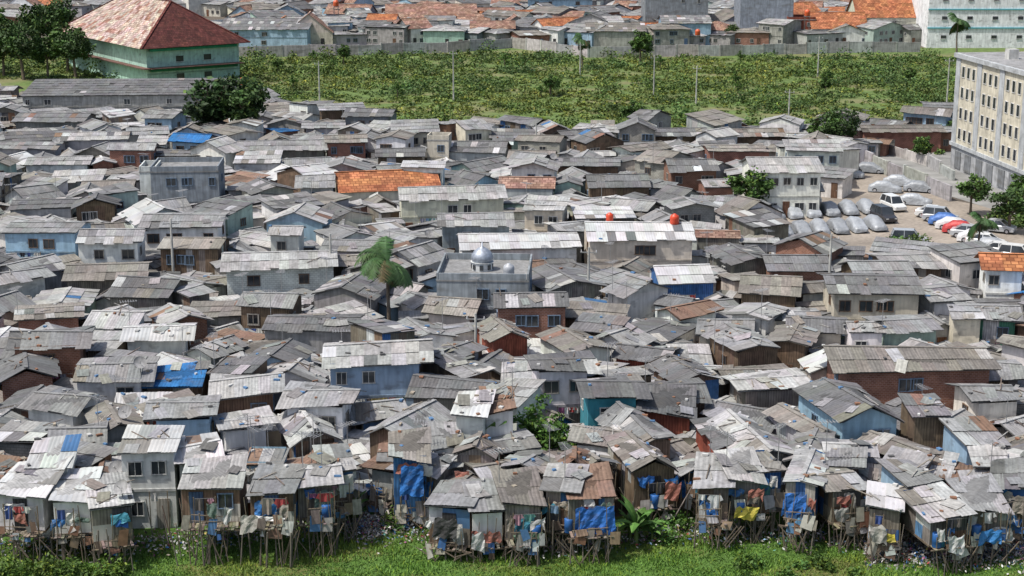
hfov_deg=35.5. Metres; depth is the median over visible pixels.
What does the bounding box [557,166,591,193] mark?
house
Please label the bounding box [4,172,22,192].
house
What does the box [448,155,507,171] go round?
house
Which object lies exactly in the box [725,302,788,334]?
house
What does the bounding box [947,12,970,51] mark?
palm tree
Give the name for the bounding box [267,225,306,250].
house
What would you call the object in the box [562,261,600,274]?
house
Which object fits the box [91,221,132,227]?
house
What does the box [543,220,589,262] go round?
house
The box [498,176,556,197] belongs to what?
house
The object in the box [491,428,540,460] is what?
house
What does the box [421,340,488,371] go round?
house
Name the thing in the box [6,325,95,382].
house
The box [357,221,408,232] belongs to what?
house
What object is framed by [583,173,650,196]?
house
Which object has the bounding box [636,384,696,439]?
house
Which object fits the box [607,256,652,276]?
house
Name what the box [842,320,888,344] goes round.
house
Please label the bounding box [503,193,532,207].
house
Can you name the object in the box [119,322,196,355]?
house
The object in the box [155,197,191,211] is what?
house
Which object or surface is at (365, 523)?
rubbish
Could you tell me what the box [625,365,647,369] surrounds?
house
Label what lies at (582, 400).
window
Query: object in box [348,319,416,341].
house
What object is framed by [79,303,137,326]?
house
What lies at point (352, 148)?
window
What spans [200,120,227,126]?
house
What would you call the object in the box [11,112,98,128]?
house
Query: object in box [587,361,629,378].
house
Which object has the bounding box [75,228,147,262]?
house
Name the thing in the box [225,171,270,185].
house
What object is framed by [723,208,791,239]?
house
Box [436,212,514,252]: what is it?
house
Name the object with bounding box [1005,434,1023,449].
house
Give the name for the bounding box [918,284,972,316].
house
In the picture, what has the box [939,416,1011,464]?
house
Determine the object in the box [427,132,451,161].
house
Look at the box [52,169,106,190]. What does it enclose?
house
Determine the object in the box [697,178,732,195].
house
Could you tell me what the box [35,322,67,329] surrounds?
house
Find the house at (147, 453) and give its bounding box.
[117,424,184,528]
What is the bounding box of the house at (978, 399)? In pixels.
[945,378,1023,424]
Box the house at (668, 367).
[643,353,722,398]
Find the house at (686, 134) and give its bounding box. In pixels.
[655,127,707,142]
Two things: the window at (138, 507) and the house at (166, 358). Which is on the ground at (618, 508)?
the house at (166, 358)
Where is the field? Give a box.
[0,45,1023,127]
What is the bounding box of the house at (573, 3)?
[528,0,591,6]
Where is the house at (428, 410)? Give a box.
[362,399,455,458]
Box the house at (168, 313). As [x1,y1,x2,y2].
[146,303,213,349]
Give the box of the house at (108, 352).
[75,347,157,369]
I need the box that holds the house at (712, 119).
[685,109,745,129]
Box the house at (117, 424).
[83,400,144,441]
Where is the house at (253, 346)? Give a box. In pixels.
[230,339,285,354]
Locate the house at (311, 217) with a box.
[263,202,334,241]
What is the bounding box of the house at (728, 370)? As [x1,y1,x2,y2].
[714,363,788,395]
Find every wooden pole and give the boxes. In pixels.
[145,498,153,538]
[162,505,171,542]
[163,514,169,547]
[168,501,169,530]
[621,463,621,515]
[671,485,692,523]
[686,471,689,516]
[1021,505,1023,547]
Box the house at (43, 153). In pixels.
[33,151,55,155]
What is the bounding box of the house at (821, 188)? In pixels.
[819,181,824,207]
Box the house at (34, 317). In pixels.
[13,302,84,329]
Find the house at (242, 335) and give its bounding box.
[190,328,264,347]
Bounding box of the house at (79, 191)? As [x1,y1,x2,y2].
[66,182,99,197]
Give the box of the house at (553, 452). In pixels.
[542,445,568,457]
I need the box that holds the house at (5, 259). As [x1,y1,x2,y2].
[0,252,19,264]
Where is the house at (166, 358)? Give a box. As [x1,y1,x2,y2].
[156,352,213,394]
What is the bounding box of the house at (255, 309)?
[235,291,304,333]
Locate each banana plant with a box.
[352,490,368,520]
[486,421,513,430]
[615,494,661,545]
[618,509,637,540]
[623,510,667,540]
[638,518,668,544]
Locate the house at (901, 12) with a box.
[846,0,915,24]
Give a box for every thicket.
[243,38,921,60]
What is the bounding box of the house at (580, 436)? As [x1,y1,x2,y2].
[567,424,621,493]
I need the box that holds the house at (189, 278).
[160,273,224,290]
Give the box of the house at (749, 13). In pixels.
[734,0,793,27]
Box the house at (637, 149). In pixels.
[606,140,673,156]
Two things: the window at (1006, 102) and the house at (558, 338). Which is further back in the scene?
the window at (1006, 102)
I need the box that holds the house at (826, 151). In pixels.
[782,139,843,166]
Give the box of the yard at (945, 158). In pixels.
[878,151,1016,214]
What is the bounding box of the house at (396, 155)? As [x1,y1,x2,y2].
[375,147,425,163]
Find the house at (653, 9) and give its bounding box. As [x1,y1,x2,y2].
[641,0,707,22]
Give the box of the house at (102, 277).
[61,261,151,296]
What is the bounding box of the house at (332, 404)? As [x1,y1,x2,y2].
[275,380,366,441]
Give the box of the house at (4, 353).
[0,337,14,359]
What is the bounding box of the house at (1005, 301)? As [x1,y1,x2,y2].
[972,298,1022,312]
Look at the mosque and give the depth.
141.97 m
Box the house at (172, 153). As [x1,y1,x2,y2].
[155,149,195,159]
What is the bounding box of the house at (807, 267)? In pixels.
[760,254,833,280]
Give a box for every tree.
[0,7,10,29]
[0,19,30,58]
[0,23,44,79]
[0,32,6,75]
[15,3,60,36]
[30,36,60,75]
[35,0,77,27]
[48,21,84,70]
[54,29,96,78]
[182,74,246,125]
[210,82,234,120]
[217,75,270,121]
[271,58,283,67]
[287,75,298,85]
[308,50,317,61]
[336,44,350,63]
[354,236,412,319]
[392,81,403,95]
[498,52,510,66]
[513,393,571,446]
[520,55,529,62]
[532,412,576,450]
[537,84,546,96]
[541,73,561,96]
[571,33,590,67]
[619,99,646,118]
[627,29,653,64]
[655,55,665,67]
[724,24,738,31]
[724,166,775,201]
[728,71,742,88]
[733,80,742,92]
[735,50,745,59]
[806,118,826,133]
[817,106,860,137]
[819,76,831,91]
[821,70,835,80]
[904,67,916,81]
[911,136,933,154]
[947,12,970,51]
[955,173,992,214]
[966,211,998,241]
[986,186,1023,233]
[1006,173,1023,196]
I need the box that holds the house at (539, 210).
[522,194,570,232]
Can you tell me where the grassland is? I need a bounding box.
[0,508,1023,575]
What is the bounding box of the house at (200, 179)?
[150,157,225,202]
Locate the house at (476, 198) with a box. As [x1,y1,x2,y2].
[397,183,507,228]
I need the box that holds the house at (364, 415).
[349,398,406,429]
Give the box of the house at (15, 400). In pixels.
[0,384,46,418]
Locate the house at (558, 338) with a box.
[535,325,615,361]
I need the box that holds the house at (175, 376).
[141,360,210,395]
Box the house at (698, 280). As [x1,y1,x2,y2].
[647,263,715,299]
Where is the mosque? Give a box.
[436,242,532,321]
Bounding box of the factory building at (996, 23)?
[912,0,1023,47]
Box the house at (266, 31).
[220,17,311,46]
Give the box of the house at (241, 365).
[206,356,270,425]
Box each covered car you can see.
[772,205,785,218]
[787,206,803,218]
[788,225,793,236]
[789,220,811,233]
[806,208,821,217]
[809,218,830,233]
[820,201,840,216]
[826,217,849,233]
[838,199,859,214]
[845,216,867,232]
[853,171,864,178]
[856,198,873,213]
[858,162,883,173]
[863,214,887,230]
[868,181,901,193]
[883,174,911,185]
[901,193,932,205]
[903,180,930,193]
[928,212,966,225]
[935,216,971,229]
[942,220,969,233]
[956,229,984,241]
[975,237,1001,243]
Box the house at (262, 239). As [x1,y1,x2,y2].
[227,230,305,250]
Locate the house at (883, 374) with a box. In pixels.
[812,344,1002,410]
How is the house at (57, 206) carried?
on the ground at (618, 508)
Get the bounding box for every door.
[12,499,28,529]
[156,498,170,527]
[189,492,203,522]
[264,495,278,516]
[442,512,455,544]
[569,412,579,422]
[647,476,660,499]
[716,280,720,290]
[782,201,789,217]
[831,183,837,197]
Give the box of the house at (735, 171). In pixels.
[724,166,741,195]
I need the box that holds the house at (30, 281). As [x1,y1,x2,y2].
[0,267,56,298]
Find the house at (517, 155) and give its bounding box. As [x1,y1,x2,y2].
[503,151,555,165]
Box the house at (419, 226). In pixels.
[406,220,441,230]
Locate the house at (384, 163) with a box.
[379,162,401,164]
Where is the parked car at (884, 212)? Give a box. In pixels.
[870,203,897,222]
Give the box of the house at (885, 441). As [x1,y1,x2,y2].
[857,430,940,456]
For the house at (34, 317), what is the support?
on the ground at (618, 508)
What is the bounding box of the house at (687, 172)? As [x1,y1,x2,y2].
[661,158,719,190]
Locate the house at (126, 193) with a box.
[85,182,139,212]
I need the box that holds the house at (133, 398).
[114,392,172,424]
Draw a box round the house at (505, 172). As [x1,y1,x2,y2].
[489,166,511,177]
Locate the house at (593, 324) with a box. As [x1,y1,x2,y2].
[569,312,630,337]
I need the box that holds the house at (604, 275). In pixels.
[590,267,652,298]
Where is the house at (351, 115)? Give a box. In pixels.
[341,107,399,124]
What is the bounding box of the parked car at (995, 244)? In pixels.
[988,240,1007,249]
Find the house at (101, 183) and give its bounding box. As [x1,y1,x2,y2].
[80,179,137,186]
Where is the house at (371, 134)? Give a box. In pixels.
[358,128,383,157]
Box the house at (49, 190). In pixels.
[0,183,65,203]
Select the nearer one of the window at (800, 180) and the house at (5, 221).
the house at (5, 221)
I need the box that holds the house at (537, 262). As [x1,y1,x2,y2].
[532,259,546,267]
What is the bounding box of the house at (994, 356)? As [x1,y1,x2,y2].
[943,341,1006,359]
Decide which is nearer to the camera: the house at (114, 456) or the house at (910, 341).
the house at (114, 456)
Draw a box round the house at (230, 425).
[212,405,279,450]
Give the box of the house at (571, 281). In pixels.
[532,263,607,298]
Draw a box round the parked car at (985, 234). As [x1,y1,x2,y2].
[965,232,1004,241]
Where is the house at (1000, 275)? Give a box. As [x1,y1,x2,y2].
[974,252,1023,298]
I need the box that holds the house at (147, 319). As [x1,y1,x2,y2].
[136,305,188,323]
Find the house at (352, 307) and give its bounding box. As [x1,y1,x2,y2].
[305,300,383,319]
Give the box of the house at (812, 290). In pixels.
[797,280,823,301]
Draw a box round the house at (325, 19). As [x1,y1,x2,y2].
[285,16,350,31]
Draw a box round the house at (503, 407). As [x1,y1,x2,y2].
[479,382,517,455]
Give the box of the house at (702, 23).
[657,15,711,44]
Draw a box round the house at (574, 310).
[565,301,629,327]
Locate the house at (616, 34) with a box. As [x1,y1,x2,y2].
[585,22,646,46]
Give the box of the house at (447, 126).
[438,121,455,139]
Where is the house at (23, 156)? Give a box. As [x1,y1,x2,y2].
[9,151,35,171]
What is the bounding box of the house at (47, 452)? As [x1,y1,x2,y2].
[24,434,81,537]
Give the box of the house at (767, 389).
[720,367,811,407]
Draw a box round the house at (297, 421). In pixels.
[276,408,341,458]
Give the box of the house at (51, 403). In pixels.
[16,385,106,426]
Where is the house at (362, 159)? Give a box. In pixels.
[346,155,378,164]
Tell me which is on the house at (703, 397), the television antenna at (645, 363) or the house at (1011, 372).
the television antenna at (645, 363)
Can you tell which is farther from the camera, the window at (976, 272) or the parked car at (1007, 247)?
the parked car at (1007, 247)
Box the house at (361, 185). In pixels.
[334,169,440,200]
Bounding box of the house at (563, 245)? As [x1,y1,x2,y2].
[456,232,581,261]
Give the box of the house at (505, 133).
[489,128,534,149]
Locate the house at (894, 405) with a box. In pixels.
[884,397,901,435]
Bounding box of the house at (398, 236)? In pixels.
[366,230,438,245]
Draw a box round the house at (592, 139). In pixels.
[569,125,624,151]
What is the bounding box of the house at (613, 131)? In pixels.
[572,123,618,137]
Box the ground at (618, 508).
[26,16,976,522]
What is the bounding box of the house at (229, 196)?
[190,194,236,207]
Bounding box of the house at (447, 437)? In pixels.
[428,421,463,469]
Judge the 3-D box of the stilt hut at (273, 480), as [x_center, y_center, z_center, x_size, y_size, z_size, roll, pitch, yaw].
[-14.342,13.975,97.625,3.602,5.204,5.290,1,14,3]
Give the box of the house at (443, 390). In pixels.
[405,372,501,421]
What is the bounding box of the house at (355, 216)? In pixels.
[321,201,371,223]
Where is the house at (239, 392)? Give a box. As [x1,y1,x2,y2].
[208,372,284,437]
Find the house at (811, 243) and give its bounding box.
[771,230,847,261]
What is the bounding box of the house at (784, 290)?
[738,274,803,306]
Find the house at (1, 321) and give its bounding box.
[0,313,4,327]
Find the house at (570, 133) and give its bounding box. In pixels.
[549,127,613,149]
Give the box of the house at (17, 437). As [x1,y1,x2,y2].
[0,419,62,457]
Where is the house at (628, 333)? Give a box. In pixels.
[595,322,657,361]
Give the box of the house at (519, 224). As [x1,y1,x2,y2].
[509,220,524,228]
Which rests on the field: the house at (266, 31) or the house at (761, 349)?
the house at (266, 31)
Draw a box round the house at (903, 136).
[859,124,946,152]
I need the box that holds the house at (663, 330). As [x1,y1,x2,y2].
[633,317,696,345]
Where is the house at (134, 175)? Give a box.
[117,171,139,189]
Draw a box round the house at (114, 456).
[107,442,121,461]
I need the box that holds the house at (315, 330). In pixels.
[261,313,364,356]
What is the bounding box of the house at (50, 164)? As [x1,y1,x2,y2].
[24,155,94,173]
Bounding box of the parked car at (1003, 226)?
[988,218,1016,233]
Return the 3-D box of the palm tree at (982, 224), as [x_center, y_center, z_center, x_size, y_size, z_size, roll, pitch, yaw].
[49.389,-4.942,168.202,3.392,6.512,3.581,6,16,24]
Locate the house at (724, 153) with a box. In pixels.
[701,144,769,162]
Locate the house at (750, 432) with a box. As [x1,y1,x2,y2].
[705,408,793,512]
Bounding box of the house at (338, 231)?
[313,223,372,245]
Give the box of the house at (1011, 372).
[989,359,1023,385]
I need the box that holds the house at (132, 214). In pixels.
[118,198,182,227]
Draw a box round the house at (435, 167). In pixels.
[400,160,445,185]
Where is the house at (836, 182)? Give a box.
[820,166,855,198]
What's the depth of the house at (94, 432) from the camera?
106.78 m
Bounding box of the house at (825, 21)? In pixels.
[810,12,866,34]
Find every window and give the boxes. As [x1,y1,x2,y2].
[28,239,37,247]
[43,239,54,248]
[44,99,50,104]
[94,250,104,258]
[116,201,123,208]
[116,386,133,392]
[121,249,134,258]
[123,155,130,162]
[124,99,130,104]
[126,156,134,162]
[127,461,142,476]
[131,501,144,516]
[140,155,147,162]
[147,234,159,243]
[150,460,166,474]
[165,178,176,185]
[166,98,171,103]
[166,255,174,264]
[172,233,181,236]
[176,56,184,61]
[176,255,185,263]
[177,73,184,77]
[181,178,188,185]
[184,177,192,185]
[184,255,194,264]
[203,54,211,60]
[203,233,212,236]
[204,71,211,77]
[208,177,215,185]
[217,493,233,508]
[240,217,245,225]
[247,275,260,285]
[247,313,258,324]
[247,314,259,325]
[250,402,266,408]
[276,241,286,250]
[298,274,309,283]
[321,416,335,430]
[331,147,336,153]
[335,372,347,384]
[345,409,349,423]
[350,146,356,152]
[355,146,362,153]
[362,371,375,383]
[437,145,443,151]
[447,205,457,212]
[463,204,471,212]
[477,289,488,299]
[515,315,526,325]
[525,315,538,326]
[534,215,542,223]
[543,380,559,393]
[547,315,560,326]
[548,216,557,221]
[569,379,577,391]
[581,398,583,410]
[599,407,609,414]
[612,463,617,475]
[634,245,644,254]
[643,245,655,254]
[645,167,650,174]
[675,176,682,183]
[680,214,688,221]
[693,214,700,220]
[721,353,726,364]
[736,393,740,403]
[769,178,778,185]
[783,177,791,184]
[794,202,804,210]
[796,177,804,185]
[808,202,816,209]
[809,177,817,185]
[811,412,817,421]
[829,156,836,163]
[839,300,850,311]
[855,341,867,344]
[859,300,872,311]
[876,300,887,310]
[876,428,890,433]
[879,301,894,311]
[898,378,914,391]
[909,378,923,390]
[945,268,951,277]
[957,128,960,139]
[959,107,962,118]
[960,87,963,98]
[962,66,965,77]
[962,130,965,141]
[962,403,968,410]
[964,109,967,120]
[965,88,968,100]
[967,67,970,79]
[967,131,970,143]
[969,111,972,122]
[970,90,973,101]
[971,269,979,279]
[972,69,975,80]
[978,136,981,147]
[980,115,983,126]
[981,93,985,105]
[983,72,986,84]
[984,138,987,150]
[985,116,989,128]
[987,95,990,107]
[988,74,992,85]
[988,275,999,284]
[989,140,992,152]
[991,118,994,130]
[992,97,996,109]
[994,75,997,87]
[996,327,1008,338]
[1001,144,1004,156]
[1002,122,1006,135]
[1004,101,1008,113]
[1006,79,1009,91]
[1006,146,1010,159]
[1008,124,1012,137]
[1010,102,1014,115]
[1012,80,1015,92]
[1012,149,1016,161]
[1014,127,1018,139]
[1016,104,1019,117]
[1018,82,1021,94]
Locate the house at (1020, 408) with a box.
[999,387,1023,415]
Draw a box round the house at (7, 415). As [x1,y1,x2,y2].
[0,409,32,427]
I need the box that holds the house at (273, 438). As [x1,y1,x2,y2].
[241,413,280,446]
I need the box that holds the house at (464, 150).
[449,140,510,160]
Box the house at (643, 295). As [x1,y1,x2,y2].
[600,274,672,319]
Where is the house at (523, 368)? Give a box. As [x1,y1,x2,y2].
[500,360,531,381]
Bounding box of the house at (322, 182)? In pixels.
[294,173,335,193]
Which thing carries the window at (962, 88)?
in the hotel
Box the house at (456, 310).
[421,295,483,324]
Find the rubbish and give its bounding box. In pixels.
[0,503,1023,575]
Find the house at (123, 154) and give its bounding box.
[106,142,158,167]
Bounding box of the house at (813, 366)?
[797,349,826,380]
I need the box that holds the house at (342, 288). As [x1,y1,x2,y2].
[311,271,389,312]
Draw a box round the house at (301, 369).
[262,358,329,386]
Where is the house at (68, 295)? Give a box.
[32,287,99,313]
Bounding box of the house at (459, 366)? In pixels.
[420,347,494,378]
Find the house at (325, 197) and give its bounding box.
[312,191,351,206]
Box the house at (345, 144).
[324,133,367,157]
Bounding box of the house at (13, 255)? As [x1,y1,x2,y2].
[6,253,19,257]
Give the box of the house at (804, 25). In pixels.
[787,14,815,34]
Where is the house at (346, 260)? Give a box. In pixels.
[334,254,363,276]
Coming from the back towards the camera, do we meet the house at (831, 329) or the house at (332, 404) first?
the house at (831, 329)
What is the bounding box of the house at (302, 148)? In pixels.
[237,139,327,157]
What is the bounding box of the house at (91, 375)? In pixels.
[72,355,159,402]
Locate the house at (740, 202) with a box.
[714,195,785,228]
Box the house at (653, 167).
[633,148,694,179]
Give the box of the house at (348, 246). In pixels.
[319,239,392,254]
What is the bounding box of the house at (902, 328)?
[861,314,943,345]
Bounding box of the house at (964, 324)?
[947,304,990,343]
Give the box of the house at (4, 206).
[0,202,9,210]
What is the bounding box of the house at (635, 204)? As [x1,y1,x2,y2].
[602,197,663,220]
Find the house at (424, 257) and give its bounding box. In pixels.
[390,240,447,282]
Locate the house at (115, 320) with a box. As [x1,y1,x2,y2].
[83,306,151,330]
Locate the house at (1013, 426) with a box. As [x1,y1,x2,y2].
[988,414,1023,437]
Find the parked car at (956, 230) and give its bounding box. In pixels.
[949,223,988,237]
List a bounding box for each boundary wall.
[239,37,920,57]
[864,150,951,201]
[889,145,954,180]
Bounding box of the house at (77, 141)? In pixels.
[52,131,130,150]
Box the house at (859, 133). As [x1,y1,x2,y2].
[819,122,870,138]
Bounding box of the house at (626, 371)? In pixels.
[597,366,653,404]
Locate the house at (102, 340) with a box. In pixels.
[86,330,127,357]
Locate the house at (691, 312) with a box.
[654,299,724,343]
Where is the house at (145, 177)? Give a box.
[139,160,160,199]
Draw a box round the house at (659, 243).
[582,221,696,268]
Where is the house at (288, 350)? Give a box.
[248,338,317,372]
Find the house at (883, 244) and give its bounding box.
[869,236,945,252]
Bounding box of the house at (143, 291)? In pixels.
[105,275,190,307]
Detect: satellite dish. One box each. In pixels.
[53,137,59,142]
[108,460,121,472]
[113,479,127,497]
[118,405,130,419]
[133,356,146,372]
[425,229,433,236]
[550,153,556,158]
[763,140,769,145]
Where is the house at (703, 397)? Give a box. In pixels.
[639,377,712,424]
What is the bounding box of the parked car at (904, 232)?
[890,228,927,241]
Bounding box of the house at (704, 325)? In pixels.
[695,318,755,352]
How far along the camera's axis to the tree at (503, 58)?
352.76 m
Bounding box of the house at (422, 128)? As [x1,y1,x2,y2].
[391,119,439,146]
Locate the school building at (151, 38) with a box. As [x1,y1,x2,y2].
[62,0,250,78]
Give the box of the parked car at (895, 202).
[880,193,906,210]
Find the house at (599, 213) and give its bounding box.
[570,205,636,220]
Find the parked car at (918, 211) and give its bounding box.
[915,204,951,217]
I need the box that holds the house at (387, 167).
[371,164,402,169]
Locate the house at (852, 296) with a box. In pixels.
[816,272,925,320]
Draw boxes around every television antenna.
[7,286,20,325]
[88,395,106,425]
[109,375,124,402]
[175,326,189,357]
[190,344,206,394]
[206,332,217,366]
[220,217,228,250]
[234,272,247,298]
[236,414,257,448]
[240,416,260,446]
[248,425,264,455]
[258,423,273,446]
[262,289,278,314]
[275,319,286,339]
[276,269,284,291]
[292,431,314,467]
[303,431,322,463]
[305,411,323,450]
[310,428,331,464]
[320,257,331,283]
[336,421,356,442]
[360,291,376,314]
[365,283,374,309]
[433,297,447,329]
[470,275,479,297]
[486,448,508,482]
[497,353,508,381]
[506,367,516,400]
[521,181,532,202]
[542,424,559,461]
[558,442,575,479]
[584,425,605,439]
[599,345,617,376]
[603,341,619,361]
[606,260,618,302]
[621,282,635,316]
[637,356,653,380]
[702,423,716,452]
[706,306,721,350]
[717,338,732,368]
[717,430,738,466]
[755,288,767,333]
[768,422,786,461]
[815,419,837,459]
[876,298,889,323]
[985,439,1002,465]
[996,396,1017,435]
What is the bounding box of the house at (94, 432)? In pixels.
[48,420,108,444]
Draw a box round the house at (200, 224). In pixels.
[137,212,229,255]
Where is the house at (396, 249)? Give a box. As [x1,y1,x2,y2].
[390,244,415,253]
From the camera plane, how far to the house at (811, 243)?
161.51 m
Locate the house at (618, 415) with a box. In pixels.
[594,401,675,471]
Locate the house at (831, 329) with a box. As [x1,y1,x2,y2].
[785,315,847,346]
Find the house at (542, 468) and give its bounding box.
[537,457,575,531]
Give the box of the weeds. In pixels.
[0,502,905,575]
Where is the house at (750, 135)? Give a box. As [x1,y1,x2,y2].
[731,127,786,143]
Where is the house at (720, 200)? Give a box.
[690,194,734,204]
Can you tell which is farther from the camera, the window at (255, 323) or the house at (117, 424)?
the window at (255, 323)
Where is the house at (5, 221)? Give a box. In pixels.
[0,215,51,247]
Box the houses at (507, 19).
[0,0,921,46]
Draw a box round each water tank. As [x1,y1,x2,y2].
[333,0,338,15]
[503,263,513,273]
[606,212,612,220]
[670,213,678,224]
[695,29,700,46]
[804,9,810,29]
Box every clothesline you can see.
[2,504,39,533]
[15,252,40,256]
[41,372,72,378]
[55,508,74,536]
[149,491,168,524]
[193,496,216,524]
[244,328,264,332]
[260,496,288,515]
[308,492,334,519]
[332,483,349,502]
[357,396,405,401]
[400,490,424,516]
[420,218,436,222]
[513,512,541,540]
[549,504,567,531]
[557,406,579,413]
[648,480,677,506]
[679,294,695,298]
[696,493,722,520]
[760,483,776,500]
[839,498,851,524]
[873,513,883,524]
[945,516,971,546]
[981,511,1011,538]
[984,339,998,343]
[1006,499,1019,525]
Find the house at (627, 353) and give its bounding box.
[610,342,680,365]
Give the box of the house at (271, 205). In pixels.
[257,191,324,230]
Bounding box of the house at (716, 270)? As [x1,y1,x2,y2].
[710,265,727,292]
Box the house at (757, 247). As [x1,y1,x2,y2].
[703,245,764,260]
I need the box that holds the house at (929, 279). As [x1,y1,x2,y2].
[919,274,974,295]
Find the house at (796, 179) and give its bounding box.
[739,156,825,217]
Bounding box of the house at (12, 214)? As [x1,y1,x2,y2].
[0,212,24,217]
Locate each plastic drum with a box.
[321,504,330,517]
[532,525,540,532]
[564,517,572,533]
[650,493,658,508]
[737,502,744,511]
[932,531,941,547]
[971,524,981,540]
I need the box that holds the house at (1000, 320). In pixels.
[954,302,1023,344]
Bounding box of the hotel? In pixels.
[949,48,1023,191]
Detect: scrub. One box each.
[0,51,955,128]
[889,148,1023,241]
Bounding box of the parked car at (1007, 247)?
[998,242,1023,252]
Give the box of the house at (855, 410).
[792,377,904,439]
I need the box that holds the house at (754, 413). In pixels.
[700,399,774,432]
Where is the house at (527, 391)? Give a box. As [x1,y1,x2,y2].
[492,378,546,430]
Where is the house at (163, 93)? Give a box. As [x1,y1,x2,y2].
[20,78,237,109]
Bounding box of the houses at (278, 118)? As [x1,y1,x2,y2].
[0,84,1023,527]
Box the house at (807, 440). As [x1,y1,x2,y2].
[782,426,835,466]
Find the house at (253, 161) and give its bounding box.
[233,150,282,171]
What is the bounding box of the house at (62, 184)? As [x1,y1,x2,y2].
[9,176,69,192]
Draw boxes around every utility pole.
[163,218,178,270]
[314,61,322,100]
[323,234,337,252]
[449,51,455,98]
[466,313,485,341]
[531,123,541,134]
[579,43,583,74]
[580,247,596,280]
[653,55,654,92]
[693,66,700,103]
[785,89,794,115]
[816,36,822,76]
[823,234,839,272]
[945,58,953,101]
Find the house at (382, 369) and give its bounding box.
[321,338,433,405]
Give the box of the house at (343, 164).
[324,157,369,170]
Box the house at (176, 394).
[135,388,194,424]
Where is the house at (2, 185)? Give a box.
[0,172,5,202]
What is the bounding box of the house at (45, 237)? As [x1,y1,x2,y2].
[1,220,93,257]
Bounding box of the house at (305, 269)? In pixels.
[220,250,337,294]
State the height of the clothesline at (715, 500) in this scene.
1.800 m
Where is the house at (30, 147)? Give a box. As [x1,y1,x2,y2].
[0,141,67,155]
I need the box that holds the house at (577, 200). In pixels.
[550,193,611,220]
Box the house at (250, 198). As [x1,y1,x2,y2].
[234,193,283,205]
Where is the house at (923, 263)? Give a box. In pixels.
[865,251,947,276]
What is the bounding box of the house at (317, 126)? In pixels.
[301,122,345,133]
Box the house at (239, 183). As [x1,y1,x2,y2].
[230,182,293,191]
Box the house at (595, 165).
[555,157,620,173]
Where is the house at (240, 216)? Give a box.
[186,197,254,236]
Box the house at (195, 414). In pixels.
[142,394,221,435]
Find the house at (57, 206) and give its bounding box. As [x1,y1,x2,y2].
[7,197,81,218]
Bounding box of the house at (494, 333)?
[472,314,530,356]
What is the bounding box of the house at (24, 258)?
[17,256,37,259]
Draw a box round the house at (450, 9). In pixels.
[385,3,476,17]
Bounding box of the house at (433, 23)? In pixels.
[361,20,438,31]
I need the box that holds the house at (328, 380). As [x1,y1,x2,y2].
[320,353,330,384]
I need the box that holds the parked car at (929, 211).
[921,205,958,221]
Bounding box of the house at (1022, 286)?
[1021,272,1023,289]
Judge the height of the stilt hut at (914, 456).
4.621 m
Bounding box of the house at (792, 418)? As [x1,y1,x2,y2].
[762,403,838,440]
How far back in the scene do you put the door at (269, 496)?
96.03 m
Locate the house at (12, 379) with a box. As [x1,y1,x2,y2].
[0,351,61,401]
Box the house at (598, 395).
[572,374,652,425]
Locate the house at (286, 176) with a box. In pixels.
[274,163,336,192]
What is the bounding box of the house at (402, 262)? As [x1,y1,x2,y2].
[345,255,413,275]
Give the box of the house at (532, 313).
[491,287,569,337]
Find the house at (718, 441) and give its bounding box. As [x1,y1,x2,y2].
[690,416,736,452]
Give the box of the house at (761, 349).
[700,322,779,366]
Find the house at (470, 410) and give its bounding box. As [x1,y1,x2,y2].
[450,389,495,438]
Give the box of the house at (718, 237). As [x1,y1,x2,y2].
[695,229,740,249]
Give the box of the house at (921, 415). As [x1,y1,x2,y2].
[897,393,951,448]
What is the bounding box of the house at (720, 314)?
[716,304,735,318]
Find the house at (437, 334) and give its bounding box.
[397,316,457,347]
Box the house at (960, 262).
[927,241,1003,297]
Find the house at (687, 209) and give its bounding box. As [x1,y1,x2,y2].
[659,196,720,222]
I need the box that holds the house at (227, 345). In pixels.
[180,331,249,364]
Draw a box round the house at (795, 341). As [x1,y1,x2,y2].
[768,322,819,367]
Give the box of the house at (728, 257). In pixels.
[704,242,765,274]
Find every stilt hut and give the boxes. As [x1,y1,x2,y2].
[0,454,27,534]
[0,456,72,561]
[39,466,102,562]
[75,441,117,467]
[81,472,138,573]
[91,458,132,489]
[170,453,249,565]
[227,452,253,483]
[240,461,307,567]
[246,446,289,483]
[284,458,315,520]
[294,461,343,559]
[304,442,351,457]
[308,443,363,543]
[352,455,364,482]
[359,454,393,516]
[376,442,392,507]
[381,426,432,528]
[410,452,457,527]
[417,478,488,561]
[431,451,463,474]
[437,470,477,484]
[453,431,502,476]
[462,477,514,562]
[464,459,518,478]
[491,466,546,566]
[500,450,548,510]
[539,463,592,556]
[555,446,597,463]
[557,461,619,564]
[573,448,620,511]
[603,430,680,524]
[672,452,698,515]
[692,451,745,550]
[711,446,769,543]
[752,450,787,537]
[778,448,828,554]
[816,446,867,527]
[817,467,868,553]
[818,438,879,474]
[846,480,905,563]
[858,463,881,511]
[867,456,882,462]
[874,458,943,544]
[882,445,935,469]
[895,481,977,575]
[916,446,959,477]
[932,458,972,482]
[945,473,1019,567]
[957,469,989,476]
[967,442,1007,473]
[990,457,1023,543]
[1007,445,1023,457]
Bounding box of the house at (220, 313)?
[189,300,241,327]
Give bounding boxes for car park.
[785,172,1023,252]
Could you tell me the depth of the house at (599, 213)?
177.87 m
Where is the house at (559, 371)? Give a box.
[523,350,602,422]
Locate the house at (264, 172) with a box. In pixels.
[254,170,269,173]
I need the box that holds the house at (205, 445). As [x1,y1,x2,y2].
[173,432,224,525]
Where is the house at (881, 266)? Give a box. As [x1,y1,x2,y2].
[837,260,918,278]
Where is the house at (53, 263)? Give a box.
[0,253,65,289]
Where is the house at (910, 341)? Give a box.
[898,337,945,345]
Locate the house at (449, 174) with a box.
[445,171,491,185]
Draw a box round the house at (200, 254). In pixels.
[156,236,231,274]
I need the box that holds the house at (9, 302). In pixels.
[0,290,35,327]

